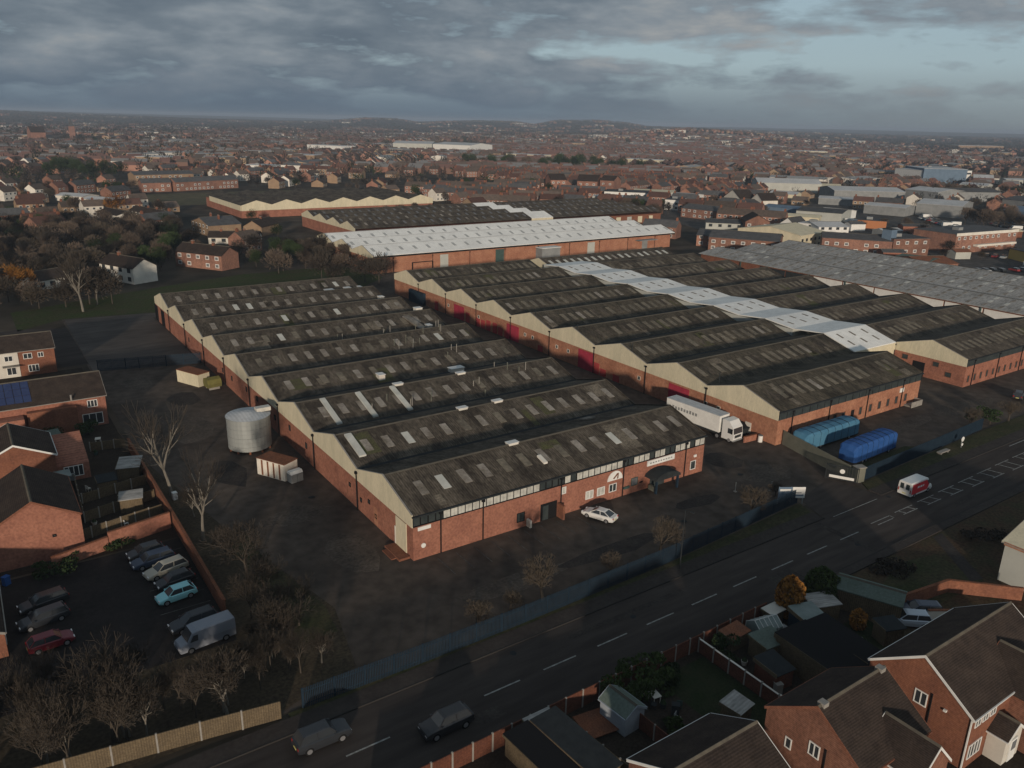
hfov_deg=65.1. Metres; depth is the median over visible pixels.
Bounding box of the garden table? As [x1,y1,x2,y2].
[648,689,661,702]
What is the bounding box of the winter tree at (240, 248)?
[230,238,251,258]
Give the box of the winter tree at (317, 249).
[310,248,330,258]
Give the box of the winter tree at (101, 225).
[92,221,112,233]
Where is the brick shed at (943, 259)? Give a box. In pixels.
[902,255,958,265]
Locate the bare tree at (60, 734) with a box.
[18,690,92,757]
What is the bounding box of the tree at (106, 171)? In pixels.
[104,167,115,175]
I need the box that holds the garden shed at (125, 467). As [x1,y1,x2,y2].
[115,455,142,480]
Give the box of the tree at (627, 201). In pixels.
[617,197,632,202]
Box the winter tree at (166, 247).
[148,242,172,267]
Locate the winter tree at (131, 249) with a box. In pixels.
[119,243,137,256]
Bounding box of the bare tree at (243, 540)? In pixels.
[198,518,268,578]
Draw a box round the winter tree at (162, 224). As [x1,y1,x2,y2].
[157,221,169,231]
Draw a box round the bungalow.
[21,267,66,288]
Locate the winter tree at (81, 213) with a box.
[67,209,93,219]
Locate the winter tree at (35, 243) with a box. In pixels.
[15,236,42,251]
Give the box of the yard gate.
[825,463,859,483]
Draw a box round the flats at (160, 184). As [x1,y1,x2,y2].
[138,176,171,191]
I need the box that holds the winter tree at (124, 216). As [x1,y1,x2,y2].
[114,213,133,224]
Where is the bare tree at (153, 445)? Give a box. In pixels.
[117,401,196,496]
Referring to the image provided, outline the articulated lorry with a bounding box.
[667,395,742,442]
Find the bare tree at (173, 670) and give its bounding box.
[155,651,191,708]
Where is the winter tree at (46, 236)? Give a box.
[38,231,59,244]
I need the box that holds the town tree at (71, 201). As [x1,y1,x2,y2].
[66,197,79,210]
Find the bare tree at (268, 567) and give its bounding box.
[245,554,289,590]
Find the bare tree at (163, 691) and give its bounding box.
[144,669,171,709]
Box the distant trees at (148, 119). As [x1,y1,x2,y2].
[0,110,1023,205]
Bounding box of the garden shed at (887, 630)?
[871,615,906,645]
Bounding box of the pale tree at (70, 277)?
[50,249,95,311]
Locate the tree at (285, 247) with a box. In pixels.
[282,239,295,257]
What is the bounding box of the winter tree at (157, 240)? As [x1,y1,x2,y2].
[147,238,159,245]
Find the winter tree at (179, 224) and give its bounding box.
[169,218,183,238]
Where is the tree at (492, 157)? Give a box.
[488,155,496,160]
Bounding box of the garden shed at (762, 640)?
[747,625,780,657]
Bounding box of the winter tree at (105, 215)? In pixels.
[93,209,113,223]
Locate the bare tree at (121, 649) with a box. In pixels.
[98,641,143,673]
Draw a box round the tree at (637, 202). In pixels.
[631,200,641,205]
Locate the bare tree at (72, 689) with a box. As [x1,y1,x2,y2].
[55,670,90,722]
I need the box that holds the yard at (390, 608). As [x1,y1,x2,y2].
[62,256,1023,713]
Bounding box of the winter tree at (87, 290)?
[69,269,92,303]
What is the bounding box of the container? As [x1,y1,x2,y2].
[256,451,297,481]
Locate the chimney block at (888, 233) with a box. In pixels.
[882,228,897,239]
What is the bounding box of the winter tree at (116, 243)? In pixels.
[105,238,127,253]
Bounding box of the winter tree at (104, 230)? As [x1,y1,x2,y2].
[94,228,109,238]
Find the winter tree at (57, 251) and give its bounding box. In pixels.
[44,240,68,262]
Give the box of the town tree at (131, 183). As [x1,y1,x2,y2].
[126,179,138,189]
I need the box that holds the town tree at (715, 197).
[709,194,718,200]
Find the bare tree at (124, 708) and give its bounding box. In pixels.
[74,671,140,743]
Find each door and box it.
[395,515,406,552]
[440,254,447,266]
[454,304,463,320]
[466,312,469,322]
[476,318,479,326]
[481,319,484,328]
[486,320,490,330]
[493,322,496,333]
[495,249,503,261]
[498,327,502,335]
[506,323,518,342]
[526,500,564,527]
[538,345,542,351]
[578,349,592,371]
[587,242,594,253]
[593,362,598,374]
[600,368,605,377]
[613,374,618,382]
[642,241,647,248]
[648,479,663,491]
[668,383,688,398]
[745,421,750,432]
[1005,735,1017,761]
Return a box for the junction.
[800,480,880,518]
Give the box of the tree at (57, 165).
[49,155,66,176]
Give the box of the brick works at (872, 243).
[820,231,893,252]
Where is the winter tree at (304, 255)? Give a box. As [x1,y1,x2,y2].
[294,248,311,268]
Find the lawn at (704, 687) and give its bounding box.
[664,657,767,728]
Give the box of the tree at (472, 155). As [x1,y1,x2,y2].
[469,153,476,159]
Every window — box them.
[4,356,12,361]
[6,367,16,375]
[23,353,31,358]
[28,364,39,371]
[37,352,43,356]
[64,464,83,475]
[82,411,103,423]
[87,399,97,407]
[517,511,524,522]
[585,489,593,499]
[597,486,604,495]
[609,482,616,492]
[631,477,637,485]
[690,460,695,469]
[784,736,791,749]
[807,740,820,759]
[901,353,907,359]
[913,687,927,707]
[932,361,938,367]
[944,371,951,377]
[966,736,981,759]
[974,719,981,728]
[982,713,989,722]
[989,707,996,716]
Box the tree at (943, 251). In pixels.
[939,248,948,255]
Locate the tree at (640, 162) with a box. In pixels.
[636,159,644,164]
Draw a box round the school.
[127,170,193,184]
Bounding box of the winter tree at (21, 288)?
[11,278,48,304]
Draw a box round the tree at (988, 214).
[976,208,995,224]
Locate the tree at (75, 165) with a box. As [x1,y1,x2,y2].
[67,157,82,172]
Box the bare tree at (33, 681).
[2,669,44,720]
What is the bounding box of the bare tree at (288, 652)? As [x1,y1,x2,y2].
[280,641,300,670]
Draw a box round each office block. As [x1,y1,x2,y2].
[895,168,971,180]
[905,166,967,183]
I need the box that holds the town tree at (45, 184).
[42,179,50,186]
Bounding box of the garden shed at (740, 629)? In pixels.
[718,620,751,652]
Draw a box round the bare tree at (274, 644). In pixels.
[261,632,279,659]
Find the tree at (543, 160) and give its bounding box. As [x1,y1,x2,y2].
[539,157,547,164]
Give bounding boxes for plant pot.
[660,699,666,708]
[741,657,747,665]
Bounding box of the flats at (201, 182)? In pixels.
[170,174,237,191]
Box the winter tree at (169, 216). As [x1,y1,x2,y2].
[164,214,181,222]
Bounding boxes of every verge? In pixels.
[289,503,809,716]
[862,415,1023,489]
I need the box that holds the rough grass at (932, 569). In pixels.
[883,555,983,603]
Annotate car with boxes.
[15,601,70,632]
[16,585,69,614]
[25,629,75,655]
[126,539,164,560]
[129,545,174,570]
[142,554,188,580]
[154,566,195,590]
[154,580,197,605]
[167,604,217,634]
[291,718,351,755]
[417,700,474,741]
[581,506,617,523]
[899,608,931,626]
[903,599,942,610]
[989,267,999,271]
[997,268,1006,271]
[1008,267,1020,271]
[1012,390,1023,399]
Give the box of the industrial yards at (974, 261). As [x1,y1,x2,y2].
[660,202,1023,275]
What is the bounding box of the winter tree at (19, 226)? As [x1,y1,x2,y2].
[9,221,28,231]
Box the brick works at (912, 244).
[877,233,930,255]
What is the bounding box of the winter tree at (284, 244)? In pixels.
[277,239,296,252]
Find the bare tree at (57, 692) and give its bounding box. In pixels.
[27,678,88,756]
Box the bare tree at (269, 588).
[254,576,301,621]
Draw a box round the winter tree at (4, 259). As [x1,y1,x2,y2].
[0,249,22,268]
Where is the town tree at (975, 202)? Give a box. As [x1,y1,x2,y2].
[969,199,981,206]
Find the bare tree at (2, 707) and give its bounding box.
[0,690,13,718]
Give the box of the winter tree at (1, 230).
[0,222,8,233]
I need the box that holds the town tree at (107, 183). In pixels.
[100,180,110,186]
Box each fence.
[32,701,281,767]
[74,476,85,522]
[80,475,146,503]
[83,489,154,522]
[83,504,162,539]
[89,438,125,451]
[96,352,200,370]
[301,490,797,707]
[420,602,766,767]
[586,731,628,767]
[639,713,667,741]
[697,637,781,702]
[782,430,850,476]
[834,572,907,618]
[864,418,983,479]
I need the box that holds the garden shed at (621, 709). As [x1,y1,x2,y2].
[598,684,647,736]
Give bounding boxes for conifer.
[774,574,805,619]
[803,565,840,598]
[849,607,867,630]
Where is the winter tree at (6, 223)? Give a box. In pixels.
[0,219,11,229]
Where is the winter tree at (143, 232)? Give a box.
[132,224,156,239]
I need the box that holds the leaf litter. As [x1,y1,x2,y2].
[0,459,355,767]
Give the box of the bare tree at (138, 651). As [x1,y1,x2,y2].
[121,640,154,681]
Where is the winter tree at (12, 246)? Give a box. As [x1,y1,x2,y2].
[1,237,18,252]
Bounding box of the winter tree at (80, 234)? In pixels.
[68,225,93,243]
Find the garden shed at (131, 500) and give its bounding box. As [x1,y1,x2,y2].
[118,488,143,513]
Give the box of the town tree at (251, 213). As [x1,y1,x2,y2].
[245,209,256,218]
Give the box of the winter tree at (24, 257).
[20,251,38,268]
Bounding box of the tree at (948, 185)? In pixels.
[943,182,956,187]
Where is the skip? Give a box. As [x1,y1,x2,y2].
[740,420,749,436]
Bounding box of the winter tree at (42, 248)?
[38,243,54,256]
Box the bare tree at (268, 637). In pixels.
[251,622,284,669]
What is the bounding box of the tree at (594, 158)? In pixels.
[588,155,597,161]
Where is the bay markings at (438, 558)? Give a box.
[147,506,623,641]
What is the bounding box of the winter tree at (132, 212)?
[122,210,136,217]
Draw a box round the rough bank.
[848,492,1023,636]
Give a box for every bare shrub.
[464,598,495,627]
[502,587,524,608]
[518,552,557,597]
[599,549,622,572]
[650,514,685,553]
[737,484,771,518]
[767,481,782,496]
[960,407,982,422]
[997,399,1022,420]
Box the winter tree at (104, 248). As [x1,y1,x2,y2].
[94,241,121,258]
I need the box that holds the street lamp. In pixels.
[679,510,694,568]
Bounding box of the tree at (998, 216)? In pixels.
[990,211,1005,226]
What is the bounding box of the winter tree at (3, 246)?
[0,240,8,254]
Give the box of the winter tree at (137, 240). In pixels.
[120,233,143,254]
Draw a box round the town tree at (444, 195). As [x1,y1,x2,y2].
[441,191,448,198]
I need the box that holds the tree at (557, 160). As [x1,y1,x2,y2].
[552,157,560,163]
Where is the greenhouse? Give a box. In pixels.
[745,614,783,632]
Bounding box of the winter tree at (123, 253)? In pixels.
[121,251,138,256]
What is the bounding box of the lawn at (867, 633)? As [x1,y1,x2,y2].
[843,620,886,649]
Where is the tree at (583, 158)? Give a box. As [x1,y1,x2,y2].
[576,153,586,162]
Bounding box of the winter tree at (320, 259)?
[304,248,332,278]
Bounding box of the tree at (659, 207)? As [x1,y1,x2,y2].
[651,203,662,212]
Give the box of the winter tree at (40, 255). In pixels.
[33,252,48,263]
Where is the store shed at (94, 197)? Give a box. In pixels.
[84,195,122,199]
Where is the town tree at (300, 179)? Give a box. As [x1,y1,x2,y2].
[297,174,307,185]
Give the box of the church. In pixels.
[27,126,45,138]
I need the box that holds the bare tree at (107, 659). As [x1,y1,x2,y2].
[94,646,132,682]
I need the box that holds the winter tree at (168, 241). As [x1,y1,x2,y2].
[156,233,174,257]
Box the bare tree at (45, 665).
[14,646,58,695]
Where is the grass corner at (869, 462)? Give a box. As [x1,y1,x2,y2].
[850,446,912,473]
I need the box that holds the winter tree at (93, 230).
[85,228,102,234]
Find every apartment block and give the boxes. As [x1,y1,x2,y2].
[545,173,566,188]
[577,174,600,185]
[600,175,620,188]
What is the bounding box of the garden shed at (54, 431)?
[46,428,60,434]
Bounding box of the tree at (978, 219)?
[969,211,989,224]
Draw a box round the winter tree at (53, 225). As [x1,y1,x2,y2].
[45,222,60,229]
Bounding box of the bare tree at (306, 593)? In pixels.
[270,572,314,625]
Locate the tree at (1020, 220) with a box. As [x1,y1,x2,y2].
[1012,217,1023,225]
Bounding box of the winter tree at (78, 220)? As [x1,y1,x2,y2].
[72,215,87,225]
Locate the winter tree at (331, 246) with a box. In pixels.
[324,241,335,253]
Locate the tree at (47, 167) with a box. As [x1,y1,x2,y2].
[42,161,55,174]
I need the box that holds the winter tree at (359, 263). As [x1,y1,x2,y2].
[348,253,372,282]
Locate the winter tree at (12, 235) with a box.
[7,228,28,252]
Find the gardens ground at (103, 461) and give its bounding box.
[0,368,177,580]
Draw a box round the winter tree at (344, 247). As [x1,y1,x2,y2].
[335,243,351,255]
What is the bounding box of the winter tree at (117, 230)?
[106,225,131,236]
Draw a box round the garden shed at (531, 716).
[522,707,549,721]
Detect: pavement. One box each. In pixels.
[164,512,822,767]
[767,484,1023,604]
[868,429,1023,494]
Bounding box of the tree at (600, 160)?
[596,157,603,163]
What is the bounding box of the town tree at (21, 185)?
[17,182,28,191]
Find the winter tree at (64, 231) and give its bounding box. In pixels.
[52,228,74,245]
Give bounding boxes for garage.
[0,588,8,657]
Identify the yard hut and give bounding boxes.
[845,221,865,230]
[872,227,902,233]
[876,248,906,255]
[898,223,931,233]
[946,248,970,258]
[1008,228,1022,237]
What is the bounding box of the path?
[934,533,982,580]
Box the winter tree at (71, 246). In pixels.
[65,240,85,249]
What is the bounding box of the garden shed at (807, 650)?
[774,619,869,681]
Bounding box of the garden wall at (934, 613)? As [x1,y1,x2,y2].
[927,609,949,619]
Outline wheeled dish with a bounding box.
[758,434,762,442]
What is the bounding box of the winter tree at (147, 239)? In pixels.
[143,235,155,244]
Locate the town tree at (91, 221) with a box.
[84,216,99,226]
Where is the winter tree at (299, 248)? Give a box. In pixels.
[289,243,303,263]
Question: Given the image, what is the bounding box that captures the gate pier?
[852,464,866,482]
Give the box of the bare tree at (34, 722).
[12,697,61,762]
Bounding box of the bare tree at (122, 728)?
[90,669,137,737]
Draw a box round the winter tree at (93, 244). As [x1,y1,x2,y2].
[85,238,102,246]
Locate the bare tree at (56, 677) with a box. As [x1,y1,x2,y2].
[39,659,82,700]
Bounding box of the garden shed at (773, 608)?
[760,601,785,621]
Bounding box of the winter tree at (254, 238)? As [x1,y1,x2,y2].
[240,232,263,249]
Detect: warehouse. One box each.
[316,216,674,273]
[393,140,435,148]
[433,142,491,150]
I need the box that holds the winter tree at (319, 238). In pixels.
[311,231,328,245]
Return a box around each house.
[0,176,17,185]
[0,186,16,200]
[0,204,28,225]
[0,330,57,378]
[0,370,108,432]
[0,423,90,480]
[0,464,84,572]
[9,166,25,173]
[12,183,23,193]
[13,196,44,212]
[16,192,46,206]
[19,208,56,219]
[24,182,46,194]
[24,211,66,230]
[27,191,48,202]
[34,204,58,211]
[42,173,61,186]
[47,180,68,195]
[52,168,70,173]
[57,199,79,212]
[66,177,95,192]
[79,197,103,216]
[91,197,111,207]
[95,182,103,191]
[96,173,115,185]
[98,251,157,284]
[100,183,130,197]
[112,196,142,210]
[126,191,147,206]
[129,203,164,214]
[136,208,175,231]
[139,162,151,169]
[142,164,157,170]
[155,199,179,211]
[158,163,176,170]
[174,240,238,270]
[175,165,190,169]
[190,168,202,176]
[191,166,204,175]
[191,212,241,235]
[194,164,209,170]
[199,161,215,168]
[207,168,221,175]
[213,170,228,175]
[222,165,235,170]
[228,228,261,252]
[233,169,248,180]
[242,216,278,236]
[244,165,265,177]
[261,171,275,182]
[268,176,285,188]
[270,167,290,174]
[271,168,285,176]
[281,174,293,186]
[284,164,296,172]
[299,164,315,172]
[301,170,314,181]
[307,168,318,179]
[311,178,327,186]
[316,164,330,174]
[326,167,339,175]
[327,171,340,182]
[336,162,347,172]
[348,167,365,178]
[353,163,364,169]
[366,179,380,187]
[376,177,387,186]
[381,183,399,190]
[385,170,399,177]
[404,165,415,175]
[404,179,431,193]
[423,182,447,196]
[428,186,446,200]
[429,164,440,174]
[434,185,457,200]
[436,180,448,184]
[439,178,461,184]
[448,183,473,187]
[450,190,470,203]
[453,166,468,176]
[458,186,484,193]
[462,179,485,185]
[462,195,486,203]
[463,166,482,176]
[463,188,477,195]
[468,165,485,167]
[471,191,500,201]
[473,184,499,192]
[477,168,492,178]
[478,182,502,188]
[483,169,504,179]
[485,180,509,189]
[485,189,508,194]
[486,165,502,167]
[490,187,503,191]
[494,170,511,178]
[494,177,517,182]
[499,193,531,201]
[504,185,517,191]
[505,172,523,178]
[508,181,532,189]
[509,188,535,194]
[512,170,530,172]
[513,190,536,199]
[514,166,530,168]
[514,179,537,187]
[517,173,540,179]
[517,178,541,187]
[522,176,544,186]
[523,171,541,174]
[526,186,547,190]
[531,170,545,173]
[535,189,564,199]
[540,191,563,199]
[545,170,562,173]
[549,187,576,192]
[556,183,580,191]
[558,185,570,188]
[564,193,586,198]
[565,190,588,197]
[566,178,576,184]
[570,174,577,179]
[574,171,591,173]
[579,186,600,197]
[582,168,597,170]
[582,184,605,193]
[594,169,609,174]
[597,191,621,200]
[606,172,619,175]
[614,195,639,201]
[621,179,638,189]
[623,193,649,204]
[624,173,634,177]
[626,176,638,181]
[626,713,790,767]
[635,178,649,188]
[636,175,647,180]
[642,215,681,238]
[645,174,657,179]
[646,197,662,213]
[647,178,656,188]
[648,189,670,204]
[652,180,671,189]
[655,177,668,181]
[664,173,675,177]
[668,179,678,191]
[670,172,691,178]
[671,191,699,198]
[675,178,689,190]
[678,196,704,212]
[680,181,693,190]
[680,185,699,193]
[687,178,697,183]
[688,171,707,178]
[692,180,705,186]
[695,173,706,179]
[695,176,706,181]
[699,188,725,199]
[704,198,737,207]
[705,183,718,190]
[709,172,728,180]
[712,178,722,183]
[715,182,728,189]
[716,205,753,218]
[718,196,745,202]
[719,186,742,191]
[720,185,730,193]
[723,187,753,198]
[725,181,733,187]
[731,175,742,182]
[733,180,744,186]
[734,174,745,182]
[737,200,764,209]
[740,183,752,188]
[745,187,768,194]
[749,182,762,189]
[751,191,778,204]
[753,207,787,223]
[759,182,768,189]
[764,663,951,767]
[773,189,787,203]
[791,194,809,204]
[801,189,814,198]
[852,194,873,208]
[855,178,875,185]
[866,181,877,186]
[867,601,1023,767]
[875,195,903,203]
[878,180,891,186]
[890,178,901,186]
[900,183,911,188]
[906,192,922,205]
[947,194,957,199]
[954,193,964,200]
[986,195,1001,210]
[999,204,1006,211]
[1002,188,1020,197]
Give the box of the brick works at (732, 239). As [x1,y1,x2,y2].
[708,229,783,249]
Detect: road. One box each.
[0,328,87,367]
[214,438,1023,767]
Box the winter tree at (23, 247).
[13,240,36,255]
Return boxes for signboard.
[778,487,805,503]
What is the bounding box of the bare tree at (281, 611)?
[249,587,317,653]
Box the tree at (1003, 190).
[998,183,1009,192]
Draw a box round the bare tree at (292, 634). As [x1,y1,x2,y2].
[276,622,312,672]
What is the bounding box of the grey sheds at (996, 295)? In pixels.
[699,240,1023,318]
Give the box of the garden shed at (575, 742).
[530,705,622,767]
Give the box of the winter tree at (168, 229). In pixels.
[159,221,177,234]
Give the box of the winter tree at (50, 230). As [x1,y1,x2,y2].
[34,226,64,243]
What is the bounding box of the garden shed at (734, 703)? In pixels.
[719,689,754,718]
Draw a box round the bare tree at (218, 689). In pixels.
[202,664,234,712]
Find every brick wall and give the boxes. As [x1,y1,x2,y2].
[50,536,108,567]
[107,511,171,543]
[127,438,225,610]
[743,433,758,442]
[905,579,1023,601]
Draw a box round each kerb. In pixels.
[207,517,823,767]
[418,483,1023,767]
[880,436,1023,495]
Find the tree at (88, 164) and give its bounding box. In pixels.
[84,160,95,170]
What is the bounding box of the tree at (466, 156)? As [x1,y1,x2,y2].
[461,153,470,160]
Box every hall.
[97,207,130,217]
[154,276,707,561]
[206,186,432,217]
[301,203,531,232]
[394,259,923,444]
[473,202,552,220]
[493,198,660,222]
[531,247,1023,386]
[544,261,895,353]
[997,520,1023,586]
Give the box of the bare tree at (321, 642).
[308,626,336,662]
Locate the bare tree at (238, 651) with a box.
[231,647,247,660]
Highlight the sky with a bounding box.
[0,0,1023,133]
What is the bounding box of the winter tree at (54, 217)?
[45,213,62,223]
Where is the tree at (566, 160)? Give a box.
[561,156,570,162]
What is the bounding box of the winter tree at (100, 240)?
[87,235,107,244]
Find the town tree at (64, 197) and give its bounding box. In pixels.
[61,194,70,200]
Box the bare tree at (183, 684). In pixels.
[171,657,217,718]
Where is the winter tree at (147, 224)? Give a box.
[137,222,155,232]
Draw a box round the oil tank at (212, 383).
[203,375,221,389]
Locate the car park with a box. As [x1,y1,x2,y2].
[0,538,236,716]
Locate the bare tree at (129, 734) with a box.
[97,676,141,736]
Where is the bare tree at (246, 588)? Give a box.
[225,565,272,619]
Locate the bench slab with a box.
[937,448,949,454]
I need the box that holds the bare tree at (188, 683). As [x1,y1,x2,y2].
[174,667,202,709]
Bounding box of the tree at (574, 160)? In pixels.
[572,157,580,164]
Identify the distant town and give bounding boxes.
[0,110,1023,189]
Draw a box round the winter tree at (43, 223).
[39,217,54,228]
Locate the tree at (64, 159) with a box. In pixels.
[59,155,70,172]
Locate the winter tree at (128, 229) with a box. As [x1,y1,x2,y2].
[121,225,134,231]
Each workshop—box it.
[604,189,649,195]
[664,196,686,209]
[681,203,728,219]
[705,218,742,230]
[722,197,759,202]
[738,222,822,244]
[740,212,770,226]
[766,203,801,212]
[780,216,804,222]
[798,219,817,226]
[806,221,848,232]
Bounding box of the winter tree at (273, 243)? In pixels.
[268,237,282,251]
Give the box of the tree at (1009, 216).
[999,210,1017,224]
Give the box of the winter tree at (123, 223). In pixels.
[113,219,129,229]
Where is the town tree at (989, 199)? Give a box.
[986,197,999,204]
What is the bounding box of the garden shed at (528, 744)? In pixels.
[502,720,579,767]
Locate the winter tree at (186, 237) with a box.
[178,228,196,241]
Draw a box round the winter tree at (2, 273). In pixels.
[0,269,13,295]
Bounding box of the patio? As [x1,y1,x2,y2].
[572,707,618,738]
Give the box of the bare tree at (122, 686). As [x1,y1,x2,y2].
[92,645,146,741]
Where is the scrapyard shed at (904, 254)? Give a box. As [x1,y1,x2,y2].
[897,253,938,261]
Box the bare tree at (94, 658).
[80,642,113,673]
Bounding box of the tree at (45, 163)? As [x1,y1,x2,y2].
[41,162,52,174]
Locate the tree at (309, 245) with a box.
[296,238,315,253]
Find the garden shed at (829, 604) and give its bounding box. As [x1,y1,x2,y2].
[804,590,842,619]
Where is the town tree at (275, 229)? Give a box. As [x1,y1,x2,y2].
[270,223,281,236]
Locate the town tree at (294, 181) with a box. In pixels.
[290,177,299,184]
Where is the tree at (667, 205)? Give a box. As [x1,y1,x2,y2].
[662,202,671,211]
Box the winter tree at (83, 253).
[59,248,87,261]
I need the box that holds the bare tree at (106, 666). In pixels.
[39,625,157,742]
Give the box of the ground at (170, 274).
[0,110,1023,767]
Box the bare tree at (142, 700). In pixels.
[124,676,163,735]
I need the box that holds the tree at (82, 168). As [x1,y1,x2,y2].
[78,164,88,174]
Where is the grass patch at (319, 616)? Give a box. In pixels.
[229,529,337,641]
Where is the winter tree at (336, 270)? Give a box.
[324,261,346,277]
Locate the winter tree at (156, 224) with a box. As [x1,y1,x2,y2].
[145,220,161,233]
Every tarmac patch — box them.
[166,392,200,405]
[211,461,246,486]
[324,533,379,572]
[556,533,654,567]
[676,494,719,509]
[703,452,742,467]
[705,433,723,444]
[767,568,804,585]
[863,414,931,433]
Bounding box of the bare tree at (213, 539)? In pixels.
[208,521,247,561]
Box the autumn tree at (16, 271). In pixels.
[0,264,35,284]
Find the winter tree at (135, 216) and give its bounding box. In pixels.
[123,213,142,228]
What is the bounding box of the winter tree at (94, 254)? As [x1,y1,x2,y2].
[80,246,106,266]
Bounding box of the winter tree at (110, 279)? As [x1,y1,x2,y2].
[86,267,124,303]
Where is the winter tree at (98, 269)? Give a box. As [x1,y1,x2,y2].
[77,266,103,299]
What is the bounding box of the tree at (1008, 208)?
[1004,205,1019,222]
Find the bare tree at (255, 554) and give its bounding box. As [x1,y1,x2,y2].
[246,550,273,585]
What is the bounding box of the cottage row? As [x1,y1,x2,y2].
[207,228,261,243]
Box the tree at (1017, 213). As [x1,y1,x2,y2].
[1003,209,1022,225]
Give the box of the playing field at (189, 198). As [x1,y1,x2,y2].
[146,189,316,204]
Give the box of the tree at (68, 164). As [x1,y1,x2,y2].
[63,159,72,174]
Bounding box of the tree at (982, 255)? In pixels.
[977,251,986,257]
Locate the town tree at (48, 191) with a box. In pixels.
[42,188,55,198]
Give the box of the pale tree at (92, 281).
[84,268,107,304]
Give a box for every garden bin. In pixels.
[70,473,75,480]
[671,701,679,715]
[773,681,783,693]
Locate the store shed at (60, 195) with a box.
[55,192,98,200]
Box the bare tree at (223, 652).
[211,644,231,664]
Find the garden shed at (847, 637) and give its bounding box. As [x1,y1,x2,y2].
[807,612,880,663]
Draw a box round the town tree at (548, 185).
[545,183,553,188]
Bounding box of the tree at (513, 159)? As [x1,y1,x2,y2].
[506,157,517,161]
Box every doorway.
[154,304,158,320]
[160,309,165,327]
[912,360,924,376]
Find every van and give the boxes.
[174,610,235,654]
[897,474,931,497]
[941,222,952,225]
[1010,225,1022,228]
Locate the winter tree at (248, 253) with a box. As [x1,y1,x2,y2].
[245,248,262,262]
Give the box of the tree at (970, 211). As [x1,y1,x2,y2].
[959,207,976,224]
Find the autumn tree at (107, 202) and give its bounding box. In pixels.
[103,191,125,208]
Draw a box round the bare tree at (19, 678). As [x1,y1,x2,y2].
[0,653,39,724]
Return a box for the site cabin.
[176,366,209,386]
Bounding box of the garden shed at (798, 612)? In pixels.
[787,601,823,625]
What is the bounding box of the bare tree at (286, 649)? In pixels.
[276,633,293,668]
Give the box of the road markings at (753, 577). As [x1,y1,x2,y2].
[346,440,1023,756]
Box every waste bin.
[0,574,10,586]
[171,491,177,499]
[286,467,302,483]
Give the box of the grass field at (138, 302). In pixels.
[11,267,382,331]
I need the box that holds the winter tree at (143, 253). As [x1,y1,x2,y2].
[136,245,151,259]
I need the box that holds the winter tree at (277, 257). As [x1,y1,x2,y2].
[260,247,292,272]
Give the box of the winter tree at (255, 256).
[248,250,262,266]
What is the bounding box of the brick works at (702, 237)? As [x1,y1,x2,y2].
[696,228,711,246]
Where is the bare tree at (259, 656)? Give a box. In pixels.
[243,634,271,689]
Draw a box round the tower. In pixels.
[68,119,74,137]
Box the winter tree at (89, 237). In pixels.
[83,234,104,245]
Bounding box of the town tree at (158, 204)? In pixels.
[151,199,166,209]
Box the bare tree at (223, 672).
[206,650,237,705]
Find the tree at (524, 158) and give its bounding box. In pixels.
[521,155,531,161]
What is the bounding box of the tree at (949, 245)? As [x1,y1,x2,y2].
[943,240,959,248]
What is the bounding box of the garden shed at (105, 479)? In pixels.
[94,472,117,487]
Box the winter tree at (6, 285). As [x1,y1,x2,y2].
[0,275,23,301]
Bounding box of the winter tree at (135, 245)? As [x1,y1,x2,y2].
[119,240,144,255]
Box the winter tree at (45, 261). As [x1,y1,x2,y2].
[24,256,55,270]
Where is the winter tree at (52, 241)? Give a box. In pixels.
[38,238,62,248]
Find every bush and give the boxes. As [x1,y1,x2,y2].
[31,548,78,580]
[44,426,63,432]
[74,419,98,435]
[103,537,135,550]
[616,651,674,702]
[662,661,681,686]
[662,715,685,734]
[711,632,740,662]
[868,557,917,579]
[959,527,1008,541]
[964,405,1002,423]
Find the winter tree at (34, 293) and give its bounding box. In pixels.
[20,285,51,308]
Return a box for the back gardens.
[460,609,1023,767]
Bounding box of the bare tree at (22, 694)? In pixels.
[1,679,47,721]
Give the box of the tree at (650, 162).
[644,159,654,164]
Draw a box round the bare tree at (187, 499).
[176,485,200,516]
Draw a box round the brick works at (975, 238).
[913,224,1018,251]
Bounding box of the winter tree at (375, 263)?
[361,252,391,284]
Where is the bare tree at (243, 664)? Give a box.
[235,652,252,678]
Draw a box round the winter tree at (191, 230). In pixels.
[180,226,200,240]
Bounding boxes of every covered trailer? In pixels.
[793,415,859,447]
[838,428,897,463]
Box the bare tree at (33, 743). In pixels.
[0,705,62,764]
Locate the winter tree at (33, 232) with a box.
[23,221,43,239]
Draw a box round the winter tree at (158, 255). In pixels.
[145,245,166,270]
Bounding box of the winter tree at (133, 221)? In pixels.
[126,219,140,229]
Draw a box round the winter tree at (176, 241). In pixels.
[165,231,182,254]
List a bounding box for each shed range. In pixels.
[135,155,183,161]
[245,163,279,166]
[287,153,321,159]
[307,144,354,149]
[506,153,550,156]
[626,158,664,163]
[634,188,675,193]
[671,192,703,197]
[752,177,821,192]
[769,190,801,201]
[788,213,821,220]
[793,150,826,152]
[796,206,851,221]
[818,183,840,192]
[818,186,904,201]
[818,195,853,205]
[823,207,855,217]
[858,216,886,228]
[863,202,914,216]
[904,186,962,198]
[915,198,972,218]
[932,187,1001,201]
[946,145,1003,149]
[960,182,992,187]
[972,174,993,177]
[999,178,1023,185]
[1002,195,1023,205]
[1002,205,1023,224]
[1008,248,1023,261]
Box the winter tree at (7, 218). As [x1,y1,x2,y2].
[0,213,16,222]
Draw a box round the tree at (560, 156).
[555,153,564,160]
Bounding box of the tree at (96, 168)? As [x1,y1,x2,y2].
[88,162,103,175]
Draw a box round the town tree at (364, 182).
[359,178,368,187]
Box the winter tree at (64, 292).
[47,283,76,306]
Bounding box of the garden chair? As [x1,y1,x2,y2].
[650,698,656,709]
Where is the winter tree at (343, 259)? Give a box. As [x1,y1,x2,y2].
[329,252,350,271]

